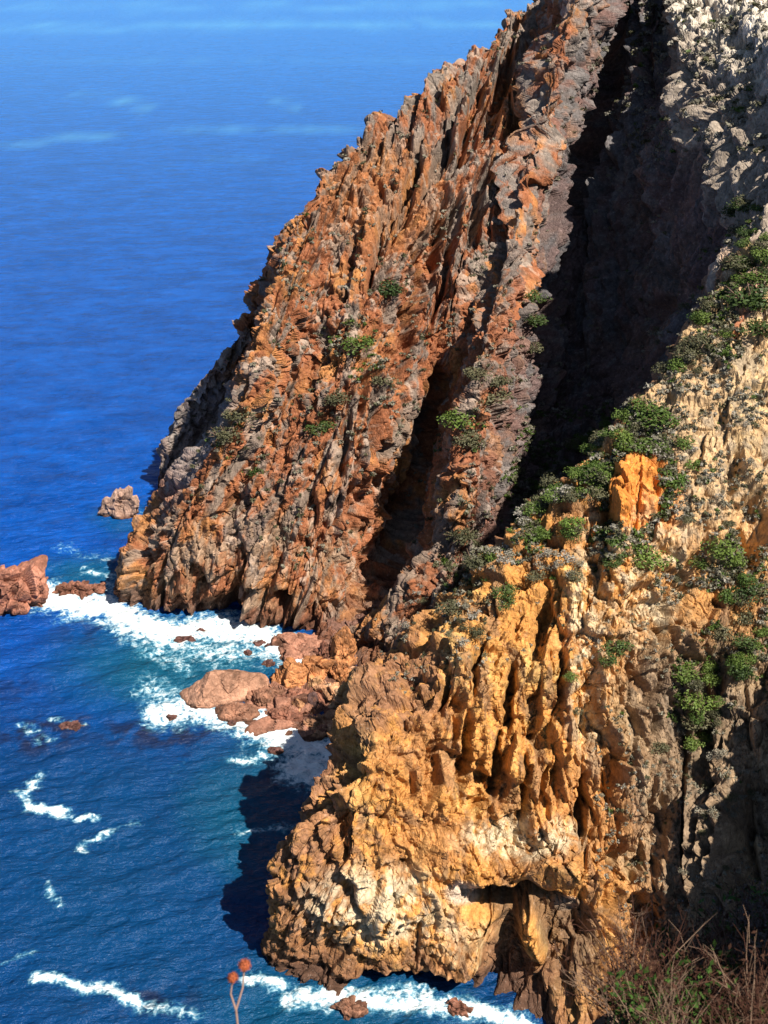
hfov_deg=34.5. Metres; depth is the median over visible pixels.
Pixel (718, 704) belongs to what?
shrub
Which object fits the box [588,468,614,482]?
shrub
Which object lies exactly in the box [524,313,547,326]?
shrub
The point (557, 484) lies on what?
shrub
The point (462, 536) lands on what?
shrub
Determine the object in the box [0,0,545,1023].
sea
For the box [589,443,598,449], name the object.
shrub
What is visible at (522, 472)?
shrub
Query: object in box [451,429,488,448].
shrub
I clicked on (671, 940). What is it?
dry plant
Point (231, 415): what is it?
shrub
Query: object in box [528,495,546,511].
shrub
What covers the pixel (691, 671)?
shrub
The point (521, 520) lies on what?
shrub
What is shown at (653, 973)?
brush plant
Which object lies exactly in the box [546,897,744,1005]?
brush plant
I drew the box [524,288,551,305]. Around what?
shrub
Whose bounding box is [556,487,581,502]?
shrub
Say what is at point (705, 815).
shrub
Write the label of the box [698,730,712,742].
shrub
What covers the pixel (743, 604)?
shrub
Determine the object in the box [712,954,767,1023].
brush plant
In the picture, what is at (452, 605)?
shrub
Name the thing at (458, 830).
cliff
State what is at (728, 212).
shrub
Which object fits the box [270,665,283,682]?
boulder
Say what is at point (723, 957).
brush plant
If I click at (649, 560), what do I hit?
shrub
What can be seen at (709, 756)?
shrub
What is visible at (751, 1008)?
dry plant
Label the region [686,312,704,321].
shrub
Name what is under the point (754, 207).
shrub
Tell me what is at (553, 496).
shrub
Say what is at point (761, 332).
shrub
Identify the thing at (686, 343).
shrub
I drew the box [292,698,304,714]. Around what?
boulder
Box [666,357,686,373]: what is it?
shrub
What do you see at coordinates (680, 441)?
shrub
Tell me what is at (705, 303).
shrub
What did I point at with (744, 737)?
shrub
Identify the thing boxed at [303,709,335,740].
boulder
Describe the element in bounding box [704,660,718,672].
shrub
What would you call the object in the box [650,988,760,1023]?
brush plant
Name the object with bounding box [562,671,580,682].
shrub
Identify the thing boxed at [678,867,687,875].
shrub
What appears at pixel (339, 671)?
boulder
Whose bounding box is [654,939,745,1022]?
leafy plant
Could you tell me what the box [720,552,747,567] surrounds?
shrub
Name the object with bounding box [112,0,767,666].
headland
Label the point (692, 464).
shrub
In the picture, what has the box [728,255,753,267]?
shrub
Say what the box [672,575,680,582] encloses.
shrub
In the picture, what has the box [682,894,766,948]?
dry bush
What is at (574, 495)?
shrub
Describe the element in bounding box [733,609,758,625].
shrub
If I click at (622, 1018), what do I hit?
leafy plant
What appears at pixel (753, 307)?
shrub
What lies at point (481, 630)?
shrub
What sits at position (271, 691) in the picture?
boulder
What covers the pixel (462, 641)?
shrub
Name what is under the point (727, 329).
shrub
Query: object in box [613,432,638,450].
shrub
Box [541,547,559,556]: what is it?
shrub
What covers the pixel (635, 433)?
shrub
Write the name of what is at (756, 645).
shrub
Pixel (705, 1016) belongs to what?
brush plant
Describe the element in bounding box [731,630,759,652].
shrub
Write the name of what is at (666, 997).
dry plant
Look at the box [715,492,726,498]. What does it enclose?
shrub
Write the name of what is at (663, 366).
shrub
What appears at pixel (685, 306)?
shrub
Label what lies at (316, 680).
boulder
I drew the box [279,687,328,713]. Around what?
boulder
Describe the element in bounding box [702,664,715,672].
shrub
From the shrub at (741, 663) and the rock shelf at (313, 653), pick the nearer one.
the shrub at (741, 663)
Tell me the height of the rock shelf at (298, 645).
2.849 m
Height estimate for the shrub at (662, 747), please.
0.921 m
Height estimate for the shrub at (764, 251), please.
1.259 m
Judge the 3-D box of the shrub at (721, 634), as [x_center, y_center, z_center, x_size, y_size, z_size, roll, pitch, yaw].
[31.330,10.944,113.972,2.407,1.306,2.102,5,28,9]
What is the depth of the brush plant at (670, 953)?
5.15 m
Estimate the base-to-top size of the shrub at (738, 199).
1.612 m
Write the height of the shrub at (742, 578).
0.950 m
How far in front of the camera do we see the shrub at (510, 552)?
116.34 m
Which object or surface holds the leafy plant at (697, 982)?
on the ground
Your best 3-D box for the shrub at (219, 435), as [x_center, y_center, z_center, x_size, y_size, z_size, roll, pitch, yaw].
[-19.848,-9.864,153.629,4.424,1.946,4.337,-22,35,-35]
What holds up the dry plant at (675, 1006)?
on the ground
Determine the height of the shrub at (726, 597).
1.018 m
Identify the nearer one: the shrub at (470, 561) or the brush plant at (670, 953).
the brush plant at (670, 953)
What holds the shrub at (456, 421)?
on the headland
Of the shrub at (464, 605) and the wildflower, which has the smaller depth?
the wildflower
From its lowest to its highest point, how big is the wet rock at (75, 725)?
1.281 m
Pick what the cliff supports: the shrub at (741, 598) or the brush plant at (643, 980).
the shrub at (741, 598)
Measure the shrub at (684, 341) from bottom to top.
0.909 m
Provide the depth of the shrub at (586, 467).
120.16 m
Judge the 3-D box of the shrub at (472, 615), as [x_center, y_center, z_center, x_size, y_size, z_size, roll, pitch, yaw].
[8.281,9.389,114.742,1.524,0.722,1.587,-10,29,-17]
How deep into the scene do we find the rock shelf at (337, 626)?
159.64 m
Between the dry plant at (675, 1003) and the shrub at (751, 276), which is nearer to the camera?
the dry plant at (675, 1003)
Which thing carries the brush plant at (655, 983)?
on the ground
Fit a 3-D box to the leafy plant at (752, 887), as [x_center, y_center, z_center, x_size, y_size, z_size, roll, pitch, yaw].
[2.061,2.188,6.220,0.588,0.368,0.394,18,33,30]
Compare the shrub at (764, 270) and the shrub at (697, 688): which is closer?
the shrub at (697, 688)
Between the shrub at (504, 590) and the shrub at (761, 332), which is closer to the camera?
the shrub at (504, 590)
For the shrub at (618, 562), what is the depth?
113.27 m
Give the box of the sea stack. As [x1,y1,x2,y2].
[0,555,48,615]
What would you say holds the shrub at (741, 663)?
on the cliff
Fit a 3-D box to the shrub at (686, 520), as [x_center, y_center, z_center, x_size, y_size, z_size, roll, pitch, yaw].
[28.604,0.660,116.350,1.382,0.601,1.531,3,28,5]
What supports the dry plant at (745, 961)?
on the ground
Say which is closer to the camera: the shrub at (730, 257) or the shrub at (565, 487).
the shrub at (565, 487)
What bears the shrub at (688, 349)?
on the cliff
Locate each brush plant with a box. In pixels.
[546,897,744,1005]
[557,946,681,1023]
[585,903,749,1022]
[585,939,665,1023]
[589,932,692,1014]
[594,945,745,1023]
[597,905,767,1012]
[611,952,752,1023]
[618,879,736,985]
[639,980,762,1023]
[640,898,761,994]
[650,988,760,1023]
[653,983,767,1023]
[670,873,764,989]
[679,922,767,1023]
[693,913,753,984]
[697,994,767,1023]
[704,967,767,1023]
[709,868,767,976]
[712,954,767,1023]
[713,925,767,1023]
[737,884,767,966]
[738,919,766,952]
[751,927,767,1010]
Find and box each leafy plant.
[597,966,681,1023]
[607,959,728,1023]
[619,984,714,1023]
[651,923,740,989]
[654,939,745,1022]
[661,973,725,1019]
[694,977,745,1023]
[697,878,767,954]
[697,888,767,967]
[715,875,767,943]
[749,884,767,949]
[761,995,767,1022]
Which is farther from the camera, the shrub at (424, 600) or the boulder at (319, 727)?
the shrub at (424, 600)
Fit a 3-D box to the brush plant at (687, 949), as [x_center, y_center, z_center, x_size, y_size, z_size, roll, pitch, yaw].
[1.330,2.066,5.731,0.616,0.334,0.618,29,33,22]
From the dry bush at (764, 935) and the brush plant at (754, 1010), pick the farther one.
the dry bush at (764, 935)
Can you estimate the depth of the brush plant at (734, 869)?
6.30 m
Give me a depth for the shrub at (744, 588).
115.06 m
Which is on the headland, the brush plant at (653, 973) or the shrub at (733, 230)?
the shrub at (733, 230)
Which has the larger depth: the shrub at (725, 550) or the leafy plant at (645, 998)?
the shrub at (725, 550)
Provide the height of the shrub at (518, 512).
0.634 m
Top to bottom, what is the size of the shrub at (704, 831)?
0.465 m
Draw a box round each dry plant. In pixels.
[554,941,704,1023]
[563,910,739,1023]
[591,953,683,1023]
[601,939,691,1019]
[608,871,738,998]
[624,910,737,978]
[634,965,766,1023]
[636,956,736,1023]
[672,907,767,993]
[684,896,767,993]
[700,906,767,1007]
[701,905,767,1023]
[712,928,766,996]
[714,983,757,1023]
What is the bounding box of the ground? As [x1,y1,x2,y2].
[592,970,767,1023]
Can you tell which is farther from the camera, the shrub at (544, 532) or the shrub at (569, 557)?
the shrub at (544, 532)
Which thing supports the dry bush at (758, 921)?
on the ground
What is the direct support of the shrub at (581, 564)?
on the cliff
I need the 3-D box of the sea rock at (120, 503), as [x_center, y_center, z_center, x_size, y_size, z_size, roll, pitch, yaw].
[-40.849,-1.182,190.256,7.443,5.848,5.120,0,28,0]
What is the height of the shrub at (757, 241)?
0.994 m
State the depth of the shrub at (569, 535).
115.77 m
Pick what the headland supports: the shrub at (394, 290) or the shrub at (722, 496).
the shrub at (394, 290)
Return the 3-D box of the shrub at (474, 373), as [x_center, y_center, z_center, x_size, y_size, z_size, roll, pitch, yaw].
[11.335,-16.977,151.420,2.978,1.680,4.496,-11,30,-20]
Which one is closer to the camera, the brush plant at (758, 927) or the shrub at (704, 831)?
the brush plant at (758, 927)
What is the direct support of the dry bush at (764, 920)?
on the ground
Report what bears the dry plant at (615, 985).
on the ground
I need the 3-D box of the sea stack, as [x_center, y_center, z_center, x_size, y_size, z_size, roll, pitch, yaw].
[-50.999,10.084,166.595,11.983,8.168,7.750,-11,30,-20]
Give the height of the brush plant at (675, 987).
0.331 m
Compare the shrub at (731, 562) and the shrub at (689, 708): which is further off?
the shrub at (731, 562)
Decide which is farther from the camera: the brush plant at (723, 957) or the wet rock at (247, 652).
the wet rock at (247, 652)
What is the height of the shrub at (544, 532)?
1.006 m
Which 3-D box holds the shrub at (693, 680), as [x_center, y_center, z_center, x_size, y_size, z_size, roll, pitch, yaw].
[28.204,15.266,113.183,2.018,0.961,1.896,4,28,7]
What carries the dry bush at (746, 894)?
on the ground
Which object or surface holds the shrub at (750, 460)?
on the cliff
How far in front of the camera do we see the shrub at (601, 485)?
118.49 m
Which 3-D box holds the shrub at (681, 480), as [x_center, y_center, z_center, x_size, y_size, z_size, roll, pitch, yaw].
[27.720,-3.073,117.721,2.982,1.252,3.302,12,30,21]
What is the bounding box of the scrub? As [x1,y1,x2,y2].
[174,0,767,959]
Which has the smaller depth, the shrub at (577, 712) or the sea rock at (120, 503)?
the shrub at (577, 712)
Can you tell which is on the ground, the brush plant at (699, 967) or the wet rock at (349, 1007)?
the brush plant at (699, 967)
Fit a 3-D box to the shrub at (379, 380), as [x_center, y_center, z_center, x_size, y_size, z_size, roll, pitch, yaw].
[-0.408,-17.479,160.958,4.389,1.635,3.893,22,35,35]
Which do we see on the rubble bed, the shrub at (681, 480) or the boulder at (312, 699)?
the boulder at (312, 699)
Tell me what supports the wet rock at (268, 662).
in the sea
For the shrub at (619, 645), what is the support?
on the cliff
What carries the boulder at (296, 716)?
on the rubble bed
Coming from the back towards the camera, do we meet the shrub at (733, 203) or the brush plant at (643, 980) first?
the shrub at (733, 203)
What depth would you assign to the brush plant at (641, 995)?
4.76 m
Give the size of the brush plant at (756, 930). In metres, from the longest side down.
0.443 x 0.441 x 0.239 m
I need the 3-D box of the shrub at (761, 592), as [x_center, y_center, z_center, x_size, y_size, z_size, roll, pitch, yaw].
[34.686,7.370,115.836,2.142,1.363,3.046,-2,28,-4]
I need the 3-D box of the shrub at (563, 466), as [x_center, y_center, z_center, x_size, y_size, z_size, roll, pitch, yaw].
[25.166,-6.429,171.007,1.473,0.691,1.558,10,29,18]
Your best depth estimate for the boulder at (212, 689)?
148.18 m
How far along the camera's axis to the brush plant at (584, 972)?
5.04 m
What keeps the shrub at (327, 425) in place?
on the headland
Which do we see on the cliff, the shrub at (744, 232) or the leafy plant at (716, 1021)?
the shrub at (744, 232)
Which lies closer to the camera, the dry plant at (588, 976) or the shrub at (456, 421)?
the dry plant at (588, 976)
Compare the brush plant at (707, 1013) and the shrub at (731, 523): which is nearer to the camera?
the brush plant at (707, 1013)
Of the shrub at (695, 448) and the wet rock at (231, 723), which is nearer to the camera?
the shrub at (695, 448)
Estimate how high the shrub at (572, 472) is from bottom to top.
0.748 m
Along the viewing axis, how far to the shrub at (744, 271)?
129.62 m
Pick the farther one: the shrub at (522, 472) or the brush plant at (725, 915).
the shrub at (522, 472)
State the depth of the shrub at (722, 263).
130.36 m
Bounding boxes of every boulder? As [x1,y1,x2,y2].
[179,669,269,708]
[215,702,259,722]
[246,686,283,700]
[251,692,271,706]
[267,707,303,723]
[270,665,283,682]
[279,655,343,688]
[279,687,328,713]
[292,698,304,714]
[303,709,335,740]
[305,692,318,709]
[308,676,322,687]
[312,724,327,739]
[313,680,344,708]
[314,640,329,659]
[328,688,337,709]
[329,626,357,667]
[329,660,351,683]
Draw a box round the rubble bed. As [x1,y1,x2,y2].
[244,674,336,741]
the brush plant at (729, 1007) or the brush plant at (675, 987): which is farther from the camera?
the brush plant at (729, 1007)
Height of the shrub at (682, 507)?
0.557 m
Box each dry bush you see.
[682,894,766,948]
[711,906,763,973]
[714,879,765,978]
[726,902,767,974]
[730,875,765,921]
[737,869,767,920]
[740,887,767,977]
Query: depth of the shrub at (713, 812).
108.32 m
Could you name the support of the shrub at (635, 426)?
on the cliff
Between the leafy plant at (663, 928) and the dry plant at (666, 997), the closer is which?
the dry plant at (666, 997)
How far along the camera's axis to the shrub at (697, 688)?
112.29 m
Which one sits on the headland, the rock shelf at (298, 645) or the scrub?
the scrub
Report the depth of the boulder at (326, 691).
147.66 m
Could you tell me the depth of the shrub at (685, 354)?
125.10 m
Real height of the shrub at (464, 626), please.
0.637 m
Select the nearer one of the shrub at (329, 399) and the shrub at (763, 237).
the shrub at (763, 237)
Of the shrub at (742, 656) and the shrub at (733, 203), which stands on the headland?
the shrub at (733, 203)
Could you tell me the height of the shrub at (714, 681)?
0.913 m
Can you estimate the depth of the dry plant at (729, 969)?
5.24 m
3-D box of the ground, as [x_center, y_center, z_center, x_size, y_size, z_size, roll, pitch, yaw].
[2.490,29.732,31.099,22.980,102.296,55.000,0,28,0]
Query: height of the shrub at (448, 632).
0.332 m
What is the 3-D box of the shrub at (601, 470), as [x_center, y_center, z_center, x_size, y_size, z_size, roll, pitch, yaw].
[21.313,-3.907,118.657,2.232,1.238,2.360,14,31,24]
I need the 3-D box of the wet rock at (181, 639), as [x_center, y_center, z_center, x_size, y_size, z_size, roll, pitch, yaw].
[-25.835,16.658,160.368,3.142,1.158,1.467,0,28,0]
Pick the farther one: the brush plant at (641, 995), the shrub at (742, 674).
the shrub at (742, 674)
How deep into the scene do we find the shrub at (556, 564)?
114.12 m
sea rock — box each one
[52,580,105,599]
[97,485,139,519]
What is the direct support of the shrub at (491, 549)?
on the cliff
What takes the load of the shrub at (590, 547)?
on the cliff
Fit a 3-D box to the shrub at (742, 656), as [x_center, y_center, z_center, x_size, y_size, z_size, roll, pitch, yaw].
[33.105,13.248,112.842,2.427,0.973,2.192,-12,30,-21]
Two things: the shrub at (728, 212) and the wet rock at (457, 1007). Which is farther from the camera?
the shrub at (728, 212)
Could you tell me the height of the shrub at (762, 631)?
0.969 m
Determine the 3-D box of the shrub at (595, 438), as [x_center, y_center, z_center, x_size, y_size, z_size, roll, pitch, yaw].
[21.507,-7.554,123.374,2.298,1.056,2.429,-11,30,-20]
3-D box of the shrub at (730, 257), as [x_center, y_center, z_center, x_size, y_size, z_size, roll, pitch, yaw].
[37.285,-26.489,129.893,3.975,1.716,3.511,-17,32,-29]
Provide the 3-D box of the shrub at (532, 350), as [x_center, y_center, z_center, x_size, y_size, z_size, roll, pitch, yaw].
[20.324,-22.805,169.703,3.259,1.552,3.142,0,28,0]
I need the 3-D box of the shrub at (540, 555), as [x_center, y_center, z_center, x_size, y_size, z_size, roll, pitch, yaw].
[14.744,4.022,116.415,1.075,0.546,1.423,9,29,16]
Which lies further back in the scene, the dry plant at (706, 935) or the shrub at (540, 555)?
the shrub at (540, 555)
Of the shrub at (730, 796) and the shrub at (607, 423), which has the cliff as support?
the shrub at (730, 796)
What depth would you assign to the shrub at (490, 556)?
117.83 m
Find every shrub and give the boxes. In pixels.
[207,425,242,444]
[221,408,257,423]
[239,467,266,477]
[303,419,336,435]
[321,389,351,405]
[340,333,373,354]
[370,373,398,387]
[373,277,410,297]
[400,621,409,628]
[418,597,428,603]
[433,599,462,616]
[436,407,478,429]
[443,527,481,545]
[443,630,453,637]
[447,599,459,611]
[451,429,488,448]
[451,549,488,572]
[457,597,468,609]
[457,636,468,647]
[459,624,470,630]
[463,366,489,382]
[466,608,481,619]
[469,627,486,641]
[479,388,511,404]
[482,548,496,560]
[485,546,500,555]
[488,373,513,387]
[489,582,519,599]
[495,597,515,610]
[496,554,511,563]
[502,548,514,557]
[513,506,522,515]
[515,517,532,527]
[516,516,531,525]
[517,466,526,475]
[523,570,546,582]
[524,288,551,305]
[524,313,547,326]
[524,501,545,516]
[526,341,543,353]
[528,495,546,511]
[529,527,549,540]
[534,466,549,476]
[534,552,546,559]
[534,561,552,570]
[539,472,560,487]
[540,488,565,502]
[541,487,559,501]
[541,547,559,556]
[549,481,563,488]
[552,560,564,568]
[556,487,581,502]
[557,483,570,495]
[557,550,577,562]
[559,516,586,533]
[560,528,581,542]
[561,463,570,468]
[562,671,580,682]
[563,466,582,478]
[565,491,577,502]
[565,570,577,577]
[567,567,584,582]
[571,560,585,568]
[572,522,590,533]
[573,706,582,714]
[574,433,588,444]
[575,461,593,483]
[575,485,604,494]
[579,443,590,454]
[583,463,603,473]
[583,465,610,483]
[585,484,611,501]
[587,545,598,554]
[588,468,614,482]
[589,429,602,444]
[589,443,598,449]
[590,479,608,492]
[593,465,614,479]
[597,653,619,666]
[598,419,611,428]
[598,636,634,658]
[601,427,617,437]
[602,553,625,570]
[610,407,634,421]
[611,427,631,441]
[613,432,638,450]
[622,419,640,430]
[625,427,638,438]
[627,397,657,413]
[630,542,678,573]
[636,404,684,429]
[650,741,670,754]
[651,361,669,373]
[663,470,689,489]
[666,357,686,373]
[667,434,696,449]
[671,347,704,360]
[671,661,707,684]
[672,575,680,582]
[674,343,696,353]
[677,302,691,311]
[677,339,699,352]
[678,504,689,511]
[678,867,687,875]
[679,336,691,346]
[679,689,719,714]
[680,710,711,729]
[681,675,701,686]
[682,514,694,523]
[683,458,703,470]
[683,702,702,712]
[683,733,705,752]
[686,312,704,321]
[686,331,720,349]
[686,359,696,365]
[686,443,699,451]
[687,710,704,725]
[688,556,713,569]
[689,680,704,693]
[691,365,706,373]
[693,320,705,326]
[694,805,703,813]
[695,310,714,323]
[696,298,717,309]
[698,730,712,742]
[698,829,707,836]
[699,811,707,819]
[700,537,746,561]
[700,780,712,788]
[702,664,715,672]
[703,672,722,687]
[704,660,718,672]
[706,750,717,760]
[707,708,722,720]
[708,806,720,818]
[710,695,724,707]
[712,623,735,641]
[712,720,723,727]
[713,747,727,757]
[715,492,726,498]
[716,588,740,604]
[717,257,738,271]
[718,323,733,334]
[719,204,735,216]
[720,329,735,338]
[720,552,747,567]
[721,520,735,526]
[721,557,742,566]
[722,792,738,802]
[723,251,754,269]
[724,282,767,308]
[725,656,739,669]
[726,197,748,213]
[726,663,756,681]
[727,225,740,234]
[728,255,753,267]
[728,590,749,603]
[729,194,752,211]
[729,653,750,669]
[730,273,748,284]
[731,582,763,602]
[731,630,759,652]
[732,599,753,608]
[732,649,756,664]
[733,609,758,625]
[734,237,755,247]
[734,733,748,740]
[735,225,752,237]
[737,264,753,273]
[737,573,758,586]
[738,317,767,336]
[740,271,767,283]
[740,294,767,312]
[746,456,753,465]
[747,203,763,211]
[747,584,767,602]
[747,788,755,797]
[748,639,762,650]
[749,246,767,260]
[750,238,767,247]
[751,625,767,637]
[754,253,767,267]
[755,265,767,274]
[757,232,767,241]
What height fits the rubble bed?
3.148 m
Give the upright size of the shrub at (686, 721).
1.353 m
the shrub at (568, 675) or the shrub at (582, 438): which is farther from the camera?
the shrub at (582, 438)
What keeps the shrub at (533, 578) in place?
on the cliff
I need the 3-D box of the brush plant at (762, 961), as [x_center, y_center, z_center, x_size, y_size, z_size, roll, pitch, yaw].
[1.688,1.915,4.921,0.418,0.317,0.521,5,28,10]
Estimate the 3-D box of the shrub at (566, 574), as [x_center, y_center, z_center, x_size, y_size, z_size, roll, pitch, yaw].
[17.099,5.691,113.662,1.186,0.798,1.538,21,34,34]
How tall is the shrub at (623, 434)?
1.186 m
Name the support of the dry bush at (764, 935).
on the ground
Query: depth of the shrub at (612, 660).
109.96 m
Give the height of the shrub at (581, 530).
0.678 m
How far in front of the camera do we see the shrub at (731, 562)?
115.65 m
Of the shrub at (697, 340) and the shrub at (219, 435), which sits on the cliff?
the shrub at (697, 340)
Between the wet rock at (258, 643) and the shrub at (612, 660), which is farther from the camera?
the wet rock at (258, 643)
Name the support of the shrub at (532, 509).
on the cliff
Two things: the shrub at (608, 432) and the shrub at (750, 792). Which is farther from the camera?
the shrub at (608, 432)
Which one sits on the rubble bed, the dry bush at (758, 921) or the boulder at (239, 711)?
the boulder at (239, 711)
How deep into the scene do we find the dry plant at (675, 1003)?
4.51 m
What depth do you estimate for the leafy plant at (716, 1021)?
4.64 m
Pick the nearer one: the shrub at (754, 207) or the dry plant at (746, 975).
the dry plant at (746, 975)
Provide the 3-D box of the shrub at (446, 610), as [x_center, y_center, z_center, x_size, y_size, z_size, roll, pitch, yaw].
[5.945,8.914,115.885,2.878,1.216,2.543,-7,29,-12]
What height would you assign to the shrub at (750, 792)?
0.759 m
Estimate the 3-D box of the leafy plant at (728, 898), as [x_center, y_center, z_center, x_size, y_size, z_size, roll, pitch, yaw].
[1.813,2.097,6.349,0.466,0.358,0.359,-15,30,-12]
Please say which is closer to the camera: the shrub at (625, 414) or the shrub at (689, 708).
the shrub at (689, 708)
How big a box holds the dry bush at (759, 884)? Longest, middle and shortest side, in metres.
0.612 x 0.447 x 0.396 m
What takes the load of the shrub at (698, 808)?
on the cliff
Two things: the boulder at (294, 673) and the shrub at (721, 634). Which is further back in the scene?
the boulder at (294, 673)
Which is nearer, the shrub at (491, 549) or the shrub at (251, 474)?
the shrub at (491, 549)
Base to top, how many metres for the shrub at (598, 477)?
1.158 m
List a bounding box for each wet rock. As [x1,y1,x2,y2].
[58,720,84,730]
[166,714,176,720]
[173,635,195,642]
[227,720,235,725]
[243,649,251,655]
[253,640,265,646]
[261,659,275,666]
[267,746,283,754]
[330,995,368,1019]
[445,997,473,1017]
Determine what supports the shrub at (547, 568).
on the cliff
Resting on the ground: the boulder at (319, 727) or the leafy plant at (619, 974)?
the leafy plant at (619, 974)
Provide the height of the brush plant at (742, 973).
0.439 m
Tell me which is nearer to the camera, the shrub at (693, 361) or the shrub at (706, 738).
the shrub at (706, 738)
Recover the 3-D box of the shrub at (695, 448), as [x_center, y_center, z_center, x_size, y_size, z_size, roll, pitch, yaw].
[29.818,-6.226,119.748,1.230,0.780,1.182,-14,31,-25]
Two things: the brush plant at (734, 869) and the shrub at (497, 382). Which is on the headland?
the shrub at (497, 382)
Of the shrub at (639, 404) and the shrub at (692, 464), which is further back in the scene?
the shrub at (639, 404)
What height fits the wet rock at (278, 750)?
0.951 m
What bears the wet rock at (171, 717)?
in the sea
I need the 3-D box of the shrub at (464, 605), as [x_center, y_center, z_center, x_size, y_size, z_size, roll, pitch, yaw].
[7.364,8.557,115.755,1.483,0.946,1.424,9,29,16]
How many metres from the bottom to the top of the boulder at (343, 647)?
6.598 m
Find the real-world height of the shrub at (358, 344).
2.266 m
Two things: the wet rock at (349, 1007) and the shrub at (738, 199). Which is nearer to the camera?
the wet rock at (349, 1007)
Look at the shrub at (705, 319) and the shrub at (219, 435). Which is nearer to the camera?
the shrub at (705, 319)
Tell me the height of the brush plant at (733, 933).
0.428 m
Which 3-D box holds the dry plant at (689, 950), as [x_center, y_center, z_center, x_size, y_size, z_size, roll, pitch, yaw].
[1.247,1.981,5.409,0.627,0.477,0.515,23,36,36]
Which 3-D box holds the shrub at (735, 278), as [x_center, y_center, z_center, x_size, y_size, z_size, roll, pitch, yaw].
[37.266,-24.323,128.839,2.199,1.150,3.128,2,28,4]
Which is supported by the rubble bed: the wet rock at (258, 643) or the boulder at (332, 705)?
the boulder at (332, 705)
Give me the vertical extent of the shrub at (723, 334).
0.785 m
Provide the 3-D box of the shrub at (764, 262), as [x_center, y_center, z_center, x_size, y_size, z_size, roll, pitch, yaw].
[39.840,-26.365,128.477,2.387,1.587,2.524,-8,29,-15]
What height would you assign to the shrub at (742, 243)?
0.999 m
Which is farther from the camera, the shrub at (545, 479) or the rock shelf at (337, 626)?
the rock shelf at (337, 626)
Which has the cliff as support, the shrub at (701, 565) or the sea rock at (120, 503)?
the shrub at (701, 565)
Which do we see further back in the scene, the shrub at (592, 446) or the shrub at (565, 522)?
the shrub at (592, 446)
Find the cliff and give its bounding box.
[260,242,767,1023]
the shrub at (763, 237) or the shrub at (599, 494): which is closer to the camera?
the shrub at (599, 494)
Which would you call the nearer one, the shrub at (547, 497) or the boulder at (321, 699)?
the shrub at (547, 497)
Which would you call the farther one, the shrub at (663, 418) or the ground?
the shrub at (663, 418)
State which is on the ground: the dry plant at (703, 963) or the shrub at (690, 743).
the dry plant at (703, 963)
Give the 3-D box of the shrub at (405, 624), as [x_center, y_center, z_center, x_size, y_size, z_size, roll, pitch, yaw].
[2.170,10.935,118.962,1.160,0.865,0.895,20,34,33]
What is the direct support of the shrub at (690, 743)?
on the cliff
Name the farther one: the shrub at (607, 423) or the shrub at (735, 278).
the shrub at (607, 423)
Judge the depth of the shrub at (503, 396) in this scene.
152.10 m
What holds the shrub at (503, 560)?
on the cliff
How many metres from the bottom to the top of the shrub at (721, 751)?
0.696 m
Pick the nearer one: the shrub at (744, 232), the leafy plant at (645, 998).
the leafy plant at (645, 998)
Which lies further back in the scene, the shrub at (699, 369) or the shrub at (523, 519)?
the shrub at (699, 369)
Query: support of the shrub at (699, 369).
on the cliff
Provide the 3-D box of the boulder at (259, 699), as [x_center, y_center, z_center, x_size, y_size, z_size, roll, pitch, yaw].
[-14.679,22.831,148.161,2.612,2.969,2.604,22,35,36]
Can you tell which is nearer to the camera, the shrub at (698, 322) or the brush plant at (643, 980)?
the brush plant at (643, 980)
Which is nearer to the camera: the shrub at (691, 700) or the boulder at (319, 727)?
the shrub at (691, 700)
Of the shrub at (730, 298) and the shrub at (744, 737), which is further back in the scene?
the shrub at (730, 298)
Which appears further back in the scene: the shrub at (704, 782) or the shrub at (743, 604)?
the shrub at (743, 604)
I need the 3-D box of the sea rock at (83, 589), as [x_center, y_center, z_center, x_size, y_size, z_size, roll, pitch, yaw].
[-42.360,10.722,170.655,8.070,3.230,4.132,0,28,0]
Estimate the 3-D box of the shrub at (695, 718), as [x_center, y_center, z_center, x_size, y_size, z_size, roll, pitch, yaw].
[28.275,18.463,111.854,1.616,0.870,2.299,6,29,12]
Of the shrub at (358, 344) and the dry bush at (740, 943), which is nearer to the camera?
the dry bush at (740, 943)
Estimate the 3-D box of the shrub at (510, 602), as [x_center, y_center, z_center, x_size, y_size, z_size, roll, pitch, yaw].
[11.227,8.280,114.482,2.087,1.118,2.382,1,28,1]
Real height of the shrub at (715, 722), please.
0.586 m
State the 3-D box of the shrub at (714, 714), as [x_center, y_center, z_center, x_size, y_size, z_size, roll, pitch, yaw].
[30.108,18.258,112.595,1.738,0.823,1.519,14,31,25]
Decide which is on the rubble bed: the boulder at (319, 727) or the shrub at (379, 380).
the boulder at (319, 727)
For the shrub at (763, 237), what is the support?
on the cliff
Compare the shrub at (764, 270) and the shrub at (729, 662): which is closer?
the shrub at (729, 662)
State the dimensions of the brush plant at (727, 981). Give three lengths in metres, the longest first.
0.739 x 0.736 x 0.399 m
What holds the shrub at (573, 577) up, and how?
on the cliff
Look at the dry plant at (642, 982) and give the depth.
5.12 m
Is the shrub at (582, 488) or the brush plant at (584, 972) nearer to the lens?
the brush plant at (584, 972)
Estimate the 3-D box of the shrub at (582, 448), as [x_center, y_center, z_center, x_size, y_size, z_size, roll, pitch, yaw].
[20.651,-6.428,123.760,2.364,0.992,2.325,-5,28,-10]
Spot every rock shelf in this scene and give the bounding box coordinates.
[271,632,321,660]
[309,639,357,660]
[322,613,366,645]
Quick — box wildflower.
[227,958,251,1023]

